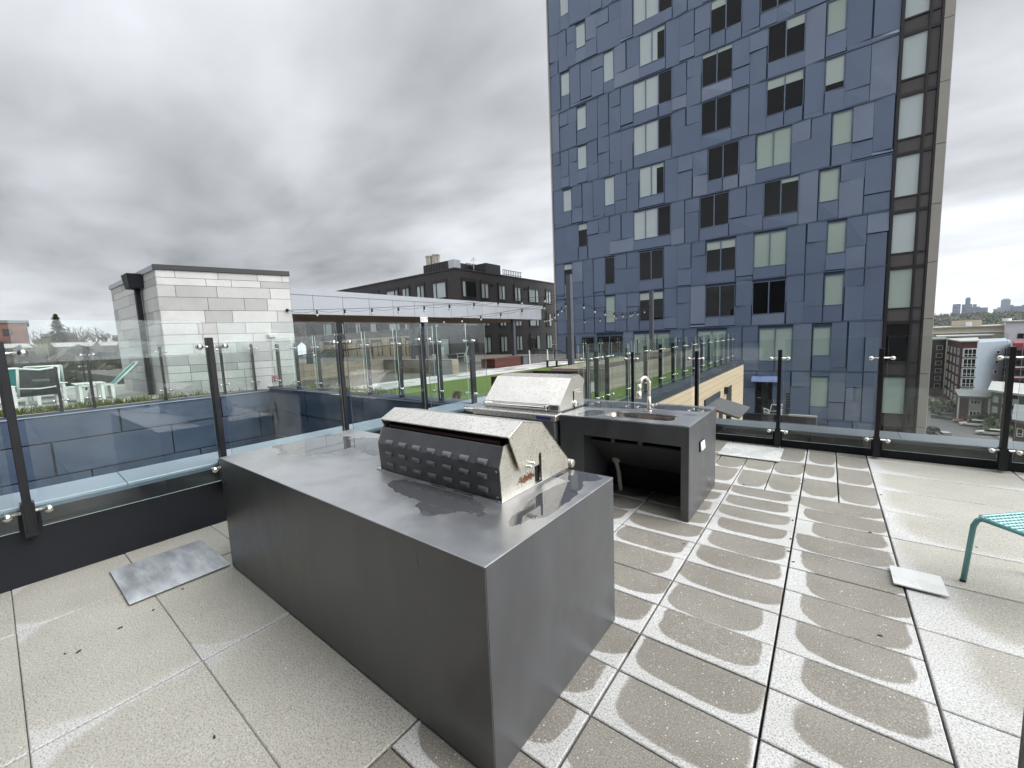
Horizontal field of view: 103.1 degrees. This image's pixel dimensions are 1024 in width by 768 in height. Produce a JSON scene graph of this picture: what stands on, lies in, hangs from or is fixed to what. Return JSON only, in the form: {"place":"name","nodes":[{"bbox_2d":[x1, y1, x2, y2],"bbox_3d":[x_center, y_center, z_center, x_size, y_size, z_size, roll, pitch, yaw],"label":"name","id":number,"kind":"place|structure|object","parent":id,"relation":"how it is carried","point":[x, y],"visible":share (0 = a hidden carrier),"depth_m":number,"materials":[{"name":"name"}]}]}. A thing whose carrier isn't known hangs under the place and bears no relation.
{"place":"outdoors","nodes":[
{"label":"outdoors","id":0,"kind":"place"},
{"bbox_2d":[0,384,247,417],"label":"deck","id":1,"kind":"structure","parent":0,"point":[120,391],"depth_m":11.26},
{"bbox_2d":[8,367,36,404],"bbox_3d":[-12.517,0.063,10.089,0.700,0.942,2.016,-8,9,-44],"label":"sun lounger","id":2,"kind":"object","parent":1,"relation":"on","point":[12,373],"visible":0.4,"depth_m":9.68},
{"bbox_2d":[11,366,67,408],"bbox_3d":[-10.602,0.091,9.061,0.949,0.952,0.880,1,7,30],"label":"lounge chair","id":3,"kind":"object","parent":1,"relation":"on","point":[35,382],"visible":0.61,"depth_m":8.86,"materials":[{"name":"plastic"}]},
{"bbox_2d":[36,361,138,405],"bbox_3d":[-11.162,-0.060,10.699,0.700,0.942,2.016,3,8,40],"label":"sun lounger","id":4,"kind":"object","parent":1,"relation":"on","point":[116,380],"visible":0.7,"depth_m":10.92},
{"bbox_2d":[71,381,105,402],"bbox_3d":[-10.556,0.206,10.161,0.800,0.479,0.525,2,8,38],"label":"side table","id":5,"kind":"object","parent":1,"relation":"on","point":[99,387],"visible":0.75,"depth_m":10.10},
{"bbox_2d":[0,383,396,416],"bbox_3d":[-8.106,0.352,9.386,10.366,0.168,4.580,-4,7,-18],"label":"strip grass","id":6,"kind":"structure","parent":1,"relation":"on","point":[120,400],"depth_m":9.35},
{"bbox_2d":[108,264,296,396],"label":"stair tower","id":7,"kind":"structure","parent":1,"relation":"on","point":[243,307],"depth_m":11.20,"materials":[{"name":"grey stone"}]},
{"bbox_2d":[122,362,541,411],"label":"deck path","id":8,"kind":"structure","parent":0,"point":[361,379],"depth_m":14.15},
{"bbox_2d":[71,353,603,384],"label":"patio","id":9,"kind":"structure","parent":0,"point":[108,376],"depth_m":34.78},
{"bbox_2d":[290,288,542,363],"bbox_3d":[-4.378,-2.147,19.246,5.015,3.175,13.720,2,8,38],"label":"canopy","id":10,"kind":"object","parent":9,"relation":"on","point":[303,301],"visible":0.8,"depth_m":16.38,"materials":[{"name":"silver metal"}]},
{"bbox_2d":[481,356,520,367],"bbox_3d":[-0.443,-0.938,17.203,0.740,0.356,1.790,2,8,38],"label":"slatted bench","id":11,"kind":"object","parent":9,"relation":"on","point":[500,362],"visible":1,"depth_m":16.72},
{"bbox_2d":[514,354,540,364],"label":"concrete block","id":12,"kind":"structure","parent":9,"relation":"on","point":[534,358],"depth_m":18.18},
{"bbox_2d":[337,361,584,390],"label":"checker path","id":13,"kind":"structure","parent":0,"point":[414,382],"depth_m":13.59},
{"bbox_2d":[12,452,954,767],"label":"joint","id":14,"kind":"structure","parent":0,"point":[776,634],"depth_m":2.24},
{"bbox_2d":[0,440,1023,767],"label":"terrace floor","id":15,"kind":"structure","parent":0,"point":[248,672],"depth_m":2.16,"materials":[{"name":"concrete"}]},
{"bbox_2d":[110,540,229,604],"bbox_3d":[-2.666,1.432,3.171,0.712,0.006,0.588,2,8,38],"label":"cover plate","id":16,"kind":"object","parent":15,"relation":"on","point":[139,580],"visible":1,"depth_m":3.13,"materials":[{"name":"metal"}]},
{"bbox_2d":[0,319,487,537],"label":"glass railing","id":17,"kind":"object","parent":15,"relation":"on","point":[27,512],"visible":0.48,"depth_m":3.77,"materials":[{"name":"black paint"}]},
{"bbox_2d":[219,429,614,767],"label":"grill island","id":18,"kind":"structure","parent":15,"relation":"on","point":[473,629],"depth_m":1.92,"materials":[{"name":"metal"}]},
{"bbox_2d":[377,407,574,503],"bbox_3d":[-0.243,0.344,2.552,1.098,0.380,0.701,2,8,38],"label":"barbecue grill","id":19,"kind":"object","parent":18,"relation":"on","point":[499,460],"visible":1,"depth_m":2.23,"materials":[{"name":"silver metal"}]},
{"bbox_2d":[464,376,715,521],"bbox_3d":[0.790,0.508,4.733,2.704,1.251,1.155,2,8,38],"label":"sink counter","id":20,"kind":"object","parent":15,"relation":"on","point":[669,449],"visible":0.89,"depth_m":4.16,"materials":[{"name":"metal"}]},
{"bbox_2d":[718,442,783,461],"bbox_3d":[3.272,0.923,5.564,0.703,0.010,0.685,2,8,38],"label":"cover plate","id":21,"kind":"object","parent":15,"relation":"on","point":[753,452],"visible":1,"depth_m":5.52,"materials":[{"name":"metal"}]},
{"bbox_2d":[578,333,1023,470],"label":"glass railing","id":22,"kind":"object","parent":15,"relation":"on","point":[1002,454],"visible":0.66,"depth_m":5.00,"materials":[{"name":"black paint"}]},
{"bbox_2d":[889,565,949,597],"bbox_3d":[2.625,1.271,2.633,0.248,0.009,0.252,2,8,38],"label":"cover plate","id":23,"kind":"object","parent":15,"relation":"on","point":[921,581],"visible":1,"depth_m":2.62,"materials":[{"name":"metal"}]},
{"bbox_2d":[959,511,1023,582],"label":"outdoor stool","id":24,"kind":"object","parent":15,"relation":"on","point":[1012,522],"visible":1,"depth_m":2.55,"materials":[{"name":"metal"}]},
{"bbox_2d":[1017,711,1023,767],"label":"metal post","id":25,"kind":"object","parent":15,"relation":"on","point":[1021,758],"visible":1,"depth_m":1.15,"materials":[{"name":"black paint"}]},
{"bbox_2d":[0,0,1023,342],"label":"sky","id":26,"kind":"structure","parent":0,"point":[335,145],"materials":[{"name":"grey"}]},
{"bbox_2d":[473,373,583,447],"bbox_3d":[0.213,0.505,4.891,1.180,1.223,0.750,2,8,38],"label":"barbecue grill","id":27,"kind":"object","parent":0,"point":[546,400],"visible":0.3,"depth_m":4.65,"materials":[{"name":"silver metal"}]},
{"bbox_2d":[591,356,620,391],"bbox_3d":[2.658,-0.259,14.209,4.130,0.546,15.610,2,8,38],"label":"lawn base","id":28,"kind":"object","parent":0,"point":[592,386],"visible":0.14,"depth_m":9.96,"materials":[{"name":"grey concrete"}]},
{"bbox_2d":[387,356,624,399],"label":"lawn","id":29,"kind":"structure","parent":28,"relation":"on","point":[483,383],"depth_m":10.11,"materials":[{"name":"plant"}]},
{"bbox_2d":[565,274,574,364],"bbox_3d":[1.949,-2.022,13.625,0.280,3.235,0.280,2,8,38],"label":"light post","id":30,"kind":"object","parent":29,"relation":"on","point":[569,315],"visible":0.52,"depth_m":13.54,"materials":[{"name":"grey metal"}]},
{"bbox_2d":[291,294,565,316],"bbox_3d":[-2.361,-2.483,12.772,8.618,0.521,0.072,-4,6,-11],"label":"string light","id":31,"kind":"object","parent":30,"relation":"hanging from","point":[424,306],"visible":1,"depth_m":12.70,"materials":[{"name":"black paint"}]},
{"bbox_2d":[649,290,653,350],"bbox_3d":[6.780,-2.895,19.751,0.280,3.235,0.280,2,8,38],"label":"light post","id":32,"kind":"object","parent":29,"relation":"on","point":[651,320],"visible":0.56,"depth_m":19.67,"materials":[{"name":"grey metal"}]},
{"bbox_2d":[926,401,995,439],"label":"road","id":33,"kind":"structure","parent":0,"point":[953,428],"depth_m":102.19,"materials":[{"name":"asphalt"}]},
{"bbox_2d":[936,334,993,387],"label":"building","id":34,"kind":"structure","parent":0,"point":[984,336],"depth_m":160.62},
{"bbox_2d":[933,320,1004,338],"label":"long building","id":35,"kind":"structure","parent":0,"point":[962,327],"depth_m":176.68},
{"bbox_2d":[926,388,1012,439],"bbox_3d":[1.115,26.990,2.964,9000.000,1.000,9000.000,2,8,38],"label":"ground","id":36,"kind":"structure","parent":0,"point":[976,427],"depth_m":115.55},
{"bbox_2d":[546,0,956,433],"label":"apartment tower","id":37,"kind":"structure","parent":36,"relation":"on","point":[760,182],"depth_m":26.29,"materials":[{"name":"blue metal"}]},
{"bbox_2d":[560,71,569,97],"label":"window","id":38,"kind":"structure","parent":37,"relation":"in","point":[565,77],"depth_m":33.31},
{"bbox_2d":[563,189,571,211],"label":"window","id":39,"kind":"structure","parent":37,"relation":"in","point":[567,194],"depth_m":34.34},
{"bbox_2d":[575,21,585,49],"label":"window","id":40,"kind":"structure","parent":37,"relation":"in","point":[580,34],"depth_m":32.12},
{"bbox_2d":[576,105,586,130],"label":"window","id":41,"kind":"structure","parent":37,"relation":"in","point":[581,111],"depth_m":32.82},
{"bbox_2d":[577,144,586,169],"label":"window","id":42,"kind":"structure","parent":37,"relation":"in","point":[582,150],"depth_m":33.17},
{"bbox_2d":[578,223,587,246],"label":"window","id":43,"kind":"structure","parent":37,"relation":"in","point":[582,228],"depth_m":33.89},
{"bbox_2d":[581,337,594,352],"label":"window","id":44,"kind":"structure","parent":37,"relation":"in","point":[590,348],"depth_m":34.66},
{"bbox_2d":[603,49,613,82],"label":"window","id":45,"kind":"structure","parent":37,"relation":"in","point":[608,57],"depth_m":31.12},
{"bbox_2d":[604,176,614,205],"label":"window","id":46,"kind":"structure","parent":37,"relation":"in","point":[609,183],"depth_m":32.15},
{"bbox_2d":[605,257,614,284],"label":"window","id":47,"kind":"structure","parent":37,"relation":"in","point":[609,262],"depth_m":32.85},
{"bbox_2d":[597,335,622,352],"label":"window","id":48,"kind":"structure","parent":37,"relation":"in","point":[606,340],"depth_m":33.53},
{"bbox_2d":[605,296,615,322],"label":"window","id":49,"kind":"structure","parent":37,"relation":"in","point":[610,300],"depth_m":33.21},
{"bbox_2d":[639,162,663,198],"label":"window","id":50,"kind":"structure","parent":37,"relation":"in","point":[651,178],"depth_m":30.19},
{"bbox_2d":[639,249,663,280],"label":"window","id":51,"kind":"structure","parent":37,"relation":"in","point":[651,263],"depth_m":30.88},
{"bbox_2d":[639,291,663,320],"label":"window","id":52,"kind":"structure","parent":37,"relation":"in","point":[658,296],"depth_m":31.15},
{"bbox_2d":[639,24,664,67],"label":"window","id":53,"kind":"structure","parent":37,"relation":"in","point":[651,43],"depth_m":29.16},
{"bbox_2d":[633,204,670,240],"bbox_3d":[10.494,-12.074,30.533,2.760,2.090,0.064,2,8,36],"label":"window","id":54,"kind":"structure","parent":37,"relation":"in","point":[654,222],"depth_m":30.51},
{"bbox_2d":[634,333,669,352],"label":"window","id":55,"kind":"structure","parent":37,"relation":"in","point":[642,338],"depth_m":31.68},
{"bbox_2d":[633,69,671,113],"bbox_3d":[10.162,-21.184,29.500,2.790,2.060,0.064,2,8,36],"label":"window","id":56,"kind":"structure","parent":37,"relation":"in","point":[655,90],"depth_m":29.48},
{"bbox_2d":[633,115,671,156],"bbox_3d":[10.274,-18.180,29.839,2.760,2.050,0.064,2,8,36],"label":"window","id":57,"kind":"structure","parent":37,"relation":"in","point":[656,134],"depth_m":29.81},
{"bbox_2d":[633,0,672,25],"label":"window","id":58,"kind":"structure","parent":37,"relation":"in","point":[643,10],"depth_m":29.07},
{"bbox_2d":[697,330,726,357],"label":"window","id":59,"kind":"structure","parent":37,"relation":"in","point":[707,334],"depth_m":29.02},
{"bbox_2d":[699,192,728,228],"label":"window","id":60,"kind":"structure","parent":37,"relation":"in","point":[714,208],"depth_m":28.00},
{"bbox_2d":[701,93,731,135],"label":"window","id":61,"kind":"structure","parent":37,"relation":"in","point":[716,114],"depth_m":27.31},
{"bbox_2d":[702,43,732,87],"bbox_3d":[13.605,-21.095,26.975,1.850,2.050,0.064,2,8,36],"label":"window","id":62,"kind":"structure","parent":37,"relation":"in","point":[717,65],"depth_m":26.95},
{"bbox_2d":[705,284,734,316],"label":"window","id":63,"kind":"structure","parent":37,"relation":"in","point":[719,300],"depth_m":28.43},
{"bbox_2d":[706,238,735,272],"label":"window","id":64,"kind":"structure","parent":37,"relation":"in","point":[720,255],"depth_m":28.08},
{"bbox_2d":[708,140,738,181],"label":"window","id":65,"kind":"structure","parent":37,"relation":"in","point":[723,160],"depth_m":27.36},
{"bbox_2d":[710,0,741,35],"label":"window","id":66,"kind":"structure","parent":37,"relation":"in","point":[726,14],"depth_m":26.42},
{"bbox_2d":[756,382,771,412],"bbox_3d":[17.031,0.887,27.502,0.880,2.150,0.116,2,8,36],"label":"door","id":67,"kind":"structure","parent":37,"relation":"in","point":[763,389],"depth_m":27.51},
{"bbox_2d":[752,279,785,314],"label":"window","id":68,"kind":"structure","parent":37,"relation":"in","point":[768,297],"depth_m":26.72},
{"bbox_2d":[753,229,786,267],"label":"window","id":69,"kind":"structure","parent":37,"relation":"in","point":[770,247],"depth_m":26.39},
{"bbox_2d":[756,126,791,170],"bbox_3d":[16.528,-14.873,25.694,1.870,2.130,0.064,2,8,36],"label":"window","id":70,"kind":"structure","parent":37,"relation":"in","point":[773,147],"depth_m":25.68,"materials":[{"name":"glass"}]},
{"bbox_2d":[758,327,792,360],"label":"window","id":71,"kind":"structure","parent":37,"relation":"in","point":[772,340],"depth_m":26.82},
{"bbox_2d":[760,0,791,13],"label":"window","id":72,"kind":"structure","parent":37,"relation":"in","point":[767,5],"depth_m":24.99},
{"bbox_2d":[763,176,798,217],"bbox_3d":[17.028,-11.844,25.751,1.860,2.120,0.064,2,8,36],"label":"window","id":73,"kind":"structure","parent":37,"relation":"in","point":[781,196],"depth_m":25.74,"materials":[{"name":"glass"}]},
{"bbox_2d":[766,68,804,116],"bbox_3d":[16.813,-17.915,25.057,1.910,2.110,0.064,2,8,36],"label":"window","id":74,"kind":"structure","parent":37,"relation":"in","point":[785,92],"depth_m":25.04,"materials":[{"name":"glass"}]},
{"bbox_2d":[767,12,805,63],"bbox_3d":[16.682,-20.994,24.722,1.900,2.110,0.064,2,8,36],"label":"window","id":75,"kind":"structure","parent":37,"relation":"in","point":[786,38],"depth_m":24.70,"materials":[{"name":"glass"}]},
{"bbox_2d":[763,413,817,425],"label":"roof","id":76,"kind":"structure","parent":37,"relation":"attached to","point":[790,423],"depth_m":24.44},
{"bbox_2d":[742,413,816,424],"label":"parapet wall","id":77,"kind":"structure","parent":76,"relation":"on","point":[801,419],"depth_m":24.37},
{"bbox_2d":[809,377,828,406],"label":"window","id":78,"kind":"structure","parent":37,"relation":"in","point":[819,386],"depth_m":25.73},
{"bbox_2d":[812,327,831,355],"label":"window","id":79,"kind":"structure","parent":37,"relation":"in","point":[821,343],"depth_m":25.36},
{"bbox_2d":[818,167,839,202],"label":"window","id":80,"kind":"structure","parent":37,"relation":"in","point":[828,183],"depth_m":24.32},
{"bbox_2d":[823,274,843,305],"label":"window","id":81,"kind":"structure","parent":37,"relation":"in","point":[834,284],"depth_m":24.73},
{"bbox_2d":[824,54,845,92],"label":"window","id":82,"kind":"structure","parent":37,"relation":"in","point":[835,67],"depth_m":23.61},
{"bbox_2d":[826,220,846,253],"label":"window","id":83,"kind":"structure","parent":37,"relation":"in","point":[836,235],"depth_m":24.39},
{"bbox_2d":[827,0,847,35],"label":"window","id":84,"kind":"structure","parent":37,"relation":"in","point":[837,17],"depth_m":23.30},
{"bbox_2d":[831,108,853,146],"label":"window","id":85,"kind":"structure","parent":37,"relation":"in","point":[842,125],"depth_m":23.69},
{"bbox_2d":[928,337,947,395],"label":"brick building","id":86,"kind":"structure","parent":36,"relation":"on","point":[937,366],"depth_m":146.65,"materials":[{"name":"brick"}]},
{"bbox_2d":[928,396,1013,436],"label":"shrub mass","id":87,"kind":"object","parent":36,"relation":"on","point":[937,407],"visible":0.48,"depth_m":105.27,"materials":[{"name":"green plant"}]},
{"bbox_2d":[954,389,991,418],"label":"house","id":88,"kind":"structure","parent":36,"relation":"on","point":[969,402],"depth_m":109.57,"materials":[{"name":"grey brick"}]},
{"bbox_2d":[988,381,1023,425],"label":"house","id":89,"kind":"structure","parent":36,"relation":"on","point":[996,388],"depth_m":101.32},
{"bbox_2d":[1011,404,1023,441],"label":"brick house","id":90,"kind":"structure","parent":36,"relation":"on","point":[1018,430],"depth_m":74.85,"materials":[{"name":"brick"}]},
{"bbox_2d":[944,337,1010,404],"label":"apartment block","id":91,"kind":"structure","parent":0,"point":[974,363],"depth_m":125.55,"materials":[{"name":"red brick"}]},
{"bbox_2d":[933,315,1021,326],"bbox_3d":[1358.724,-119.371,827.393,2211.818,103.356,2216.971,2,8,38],"label":"wooded hill","id":92,"kind":"structure","parent":0,"point":[989,322],"depth_m":845.38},
{"bbox_2d":[933,310,1023,326],"bbox_3d":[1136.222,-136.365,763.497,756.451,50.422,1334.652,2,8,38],"label":"woods","id":93,"kind":"object","parent":92,"relation":"on","point":[984,316],"visible":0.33,"depth_m":872.86,"materials":[{"name":"green plant"}]},
{"bbox_2d":[1002,318,1023,345],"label":"flat block","id":94,"kind":"structure","parent":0,"point":[1013,329],"depth_m":149.71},
{"bbox_2d":[1013,340,1023,382],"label":"apartment block","id":95,"kind":"structure","parent":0,"point":[1019,368],"depth_m":121.25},
{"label":"brush slope","id":96,"kind":"structure","parent":0,"visible":0},
{"bbox_2d":[0,320,29,343],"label":"brick building","id":97,"kind":"structure","parent":96,"relation":"on","point":[13,329],"depth_m":70.65,"materials":[{"name":"brick"}]},
{"bbox_2d":[48,314,70,342],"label":"conifer tree","id":98,"kind":"object","parent":96,"relation":"on","point":[56,323],"visible":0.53,"depth_m":58.28,"materials":[{"name":"green plant"}]},
{"bbox_2d":[4,341,117,353],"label":"long building","id":99,"kind":"structure","parent":96,"relation":"on","point":[109,346],"depth_m":49.39,"materials":[{"name":"white brick"}]},
{"bbox_2d":[55,326,102,341],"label":"bare tree","id":100,"kind":"object","parent":96,"relation":"on","point":[79,337],"visible":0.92,"depth_m":57.50,"materials":[{"name":"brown plant"}]},
{"bbox_2d":[4,338,335,392],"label":"brush mass","id":101,"kind":"object","parent":96,"relation":"on","point":[41,354],"visible":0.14,"depth_m":43.89,"materials":[{"name":"green plant"}]},
{"bbox_2d":[296,254,555,355],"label":"apartment block","id":102,"kind":"structure","parent":96,"relation":"on","point":[453,279],"depth_m":47.50,"materials":[{"name":"brown"}]},
{"bbox_2d":[431,278,446,298],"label":"window","id":103,"kind":"structure","parent":102,"relation":"in","point":[439,287],"depth_m":42.70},
{"bbox_2d":[461,277,476,298],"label":"window","id":104,"kind":"structure","parent":102,"relation":"in","point":[468,286],"depth_m":42.75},
{"bbox_2d":[480,280,489,299],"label":"window","id":105,"kind":"structure","parent":102,"relation":"in","point":[484,285],"depth_m":44.76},
{"bbox_2d":[528,286,539,302],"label":"window","id":106,"kind":"structure","parent":102,"relation":"in","point":[532,291],"depth_m":52.15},
{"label":"patio","id":107,"kind":"structure","parent":0,"visible":0},
{"bbox_2d":[0,402,469,593],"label":"parapet wall","id":108,"kind":"structure","parent":107,"relation":"on","point":[53,549],"depth_m":3.42,"materials":[{"name":"black paint"}]},
{"bbox_2d":[299,359,458,380],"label":"block wall","id":109,"kind":"structure","parent":107,"relation":"on","point":[358,367],"depth_m":15.15,"materials":[{"name":"grey concrete"}]},
{"bbox_2d":[491,370,586,398],"bbox_3d":[0.579,0.117,8.345,1.370,0.650,1.470,2,8,38],"label":"planter box","id":110,"kind":"object","parent":107,"relation":"on","point":[582,374],"visible":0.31,"depth_m":8.50,"materials":[{"name":"concrete"}]},
{"bbox_2d":[551,355,675,390],"bbox_3d":[3.488,-0.447,12.842,1.600,0.570,5.900,2,8,38],"label":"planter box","id":111,"kind":"object","parent":107,"relation":"on","point":[617,375],"visible":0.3,"depth_m":11.76,"materials":[{"name":"concrete"}]},
{"bbox_2d":[552,335,724,359],"bbox_3d":[5.993,-1.854,21.819,10.700,1.260,0.134,2,8,38],"label":"glass railing","id":112,"kind":"object","parent":107,"relation":"on","point":[618,342],"visible":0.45,"depth_m":21.93,"materials":[{"name":"black paint"}]},
{"bbox_2d":[591,360,729,400],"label":"lawn","id":113,"kind":"structure","parent":107,"relation":"on","point":[620,393],"depth_m":11.17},
{"bbox_2d":[641,348,704,368],"bbox_3d":[6.915,-1.122,17.283,1.550,0.660,3.800,2,8,38],"label":"planter box","id":114,"kind":"object","parent":107,"relation":"on","point":[678,354],"visible":0.42,"depth_m":16.02,"materials":[{"name":"concrete"}]},
{"bbox_2d":[619,360,749,419],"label":"clad building","id":115,"kind":"structure","parent":107,"relation":"on","point":[721,388],"depth_m":13.04,"materials":[{"name":"beige"}]},
{"bbox_2d":[587,334,733,400],"bbox_3d":[5.592,-0.848,12.720,0.134,1.280,14.067,2,8,38],"label":"glass railing","id":116,"kind":"object","parent":115,"relation":"on","point":[627,355],"visible":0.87,"depth_m":10.45,"materials":[{"name":"black paint"}]},
{"bbox_2d":[716,418,1023,472],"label":"parapet wall","id":117,"kind":"structure","parent":107,"relation":"on","point":[948,447],"depth_m":5.21,"materials":[{"name":"black paint"}]},
{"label":"light well floor","id":118,"kind":"structure","parent":0,"visible":0},
{"bbox_2d":[0,389,273,495],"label":"light well wall","id":119,"kind":"structure","parent":118,"relation":"on","point":[70,445],"depth_m":9.25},
{"bbox_2d":[0,339,260,417],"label":"glass railing","id":120,"kind":"object","parent":119,"relation":"on","point":[165,390],"visible":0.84,"depth_m":9.64,"materials":[{"name":"black paint"}]},
{"bbox_2d":[267,385,466,439],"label":"light well wall","id":121,"kind":"structure","parent":118,"relation":"on","point":[295,410],"depth_m":9.87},
{"bbox_2d":[269,325,478,403],"bbox_3d":[-3.667,-0.435,9.141,7.802,1.420,0.142,2,8,38],"label":"glass railing","id":122,"kind":"object","parent":121,"relation":"on","point":[441,390],"visible":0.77,"depth_m":8.07,"materials":[{"name":"black paint"}]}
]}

